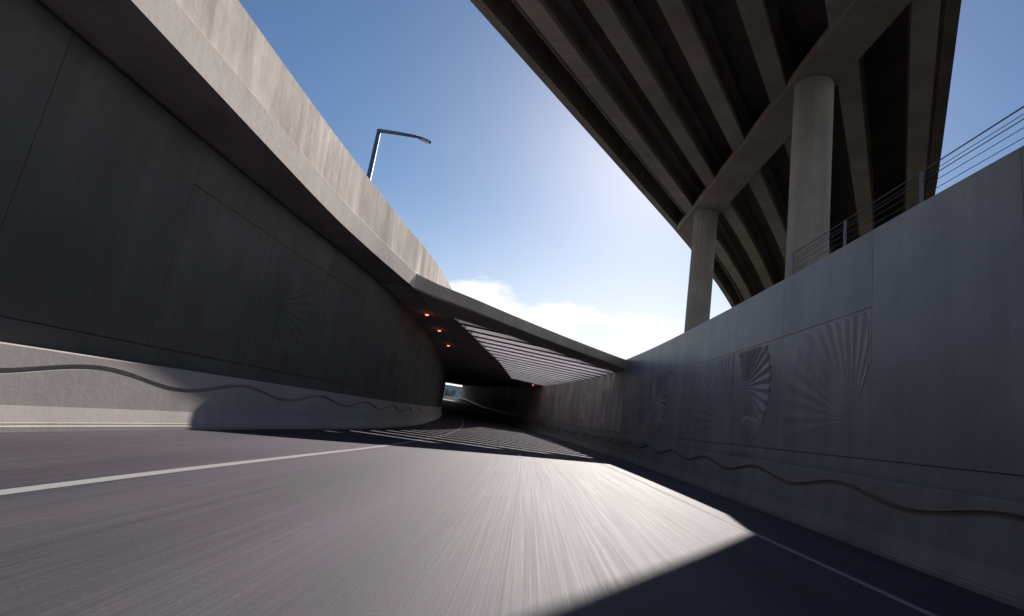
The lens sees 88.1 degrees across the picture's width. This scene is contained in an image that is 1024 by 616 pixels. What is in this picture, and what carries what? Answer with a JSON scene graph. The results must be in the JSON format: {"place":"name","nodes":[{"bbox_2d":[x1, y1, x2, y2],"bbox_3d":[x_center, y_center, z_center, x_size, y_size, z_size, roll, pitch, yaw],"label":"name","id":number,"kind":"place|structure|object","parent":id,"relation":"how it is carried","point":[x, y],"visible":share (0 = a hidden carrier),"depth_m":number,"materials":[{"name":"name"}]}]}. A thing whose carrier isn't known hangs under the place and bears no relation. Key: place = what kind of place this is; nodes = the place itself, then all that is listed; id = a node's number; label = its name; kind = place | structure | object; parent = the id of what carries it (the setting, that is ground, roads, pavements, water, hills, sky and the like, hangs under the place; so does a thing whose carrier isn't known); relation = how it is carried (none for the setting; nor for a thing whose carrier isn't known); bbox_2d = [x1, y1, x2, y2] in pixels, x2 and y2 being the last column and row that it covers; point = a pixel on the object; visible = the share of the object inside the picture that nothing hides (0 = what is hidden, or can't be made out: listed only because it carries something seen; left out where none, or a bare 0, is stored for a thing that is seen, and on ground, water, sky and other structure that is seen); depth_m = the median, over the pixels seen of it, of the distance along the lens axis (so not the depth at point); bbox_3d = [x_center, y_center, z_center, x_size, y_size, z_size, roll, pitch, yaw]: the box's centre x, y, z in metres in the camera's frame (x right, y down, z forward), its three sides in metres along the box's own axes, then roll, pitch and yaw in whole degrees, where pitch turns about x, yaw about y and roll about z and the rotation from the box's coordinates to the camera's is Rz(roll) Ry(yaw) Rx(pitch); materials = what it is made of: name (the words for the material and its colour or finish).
{"place":"outdoors","nodes":[
{"label":"outdoors","id":0,"kind":"place"},
{"bbox_2d":[0,399,1023,615],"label":"road","id":1,"kind":"structure","parent":0,"point":[421,528],"depth_m":5.26,"materials":[{"name":"grey asphalt"}]},
{"bbox_2d":[0,0,451,431],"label":"retaining wall","id":2,"kind":"structure","parent":1,"relation":"on","point":[203,225],"depth_m":9.74,"materials":[{"name":"concrete"}]},
{"bbox_2d":[380,273,626,386],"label":"tunnel roof","id":3,"kind":"structure","parent":2,"relation":"on","point":[490,346],"depth_m":32.06,"materials":[{"name":"concrete"}]},
{"bbox_2d":[0,408,463,494],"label":"edge line","id":4,"kind":"object","parent":1,"relation":"on","point":[43,486],"visible":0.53,"depth_m":6.03,"materials":[{"name":"paint"}]},
{"bbox_2d":[443,396,458,400],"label":"concrete barrier","id":5,"kind":"object","parent":1,"relation":"on","point":[451,398],"visible":0.46,"depth_m":208.93,"materials":[{"name":"grey concrete"}]},
{"bbox_2d":[497,430,520,615],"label":"road joint","id":6,"kind":"object","parent":1,"relation":"on","point":[504,582],"visible":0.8,"depth_m":4.62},
{"bbox_2d":[451,400,936,615],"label":"edge line","id":7,"kind":"object","parent":1,"relation":"on","point":[928,613],"visible":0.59,"depth_m":7.17,"materials":[{"name":"paint"}]},
{"bbox_2d":[458,145,1023,610],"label":"retaining wall","id":8,"kind":"structure","parent":1,"relation":"on","point":[864,391],"depth_m":9.77,"materials":[{"name":"grey concrete"}]},
{"bbox_2d":[791,106,1023,274],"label":"cable railing","id":9,"kind":"object","parent":8,"relation":"attached to","point":[921,179],"visible":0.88,"depth_m":9.88,"materials":[{"name":"metal"}]},
{"bbox_2d":[239,0,1023,386],"label":"sky","id":10,"kind":"structure","parent":0,"point":[524,215],"materials":[{"name":"blue"}]},
{"bbox_3d":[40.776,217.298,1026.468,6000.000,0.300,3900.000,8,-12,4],"label":"ground","id":11,"kind":"structure","parent":0,"visible":0},
{"bbox_2d":[367,129,431,179],"bbox_3d":[-5.639,-4.387,24.124,2.607,7.953,0.345,10,-12,-6],"label":"street lamp","id":12,"kind":"object","parent":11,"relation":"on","point":[374,153],"visible":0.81,"depth_m":24.57,"materials":[{"name":"metal"}]},
{"bbox_2d":[445,389,455,395],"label":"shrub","id":13,"kind":"object","parent":11,"relation":"on","point":[451,393],"visible":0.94,"depth_m":226.51,"materials":[{"name":"green plant"}]},
{"bbox_2d":[443,385,461,397],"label":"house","id":14,"kind":"structure","parent":11,"relation":"on","point":[457,389],"depth_m":259.56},
{"bbox_2d":[678,0,911,331],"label":"bridge pier","id":15,"kind":"structure","parent":11,"relation":"on","point":[800,108],"depth_m":16.27,"materials":[{"name":"concrete"}]},
{"bbox_2d":[470,0,961,306],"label":"overpass","id":16,"kind":"object","parent":15,"relation":"on","point":[665,103],"visible":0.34,"depth_m":19.42,"materials":[{"name":"concrete"}]}
]}

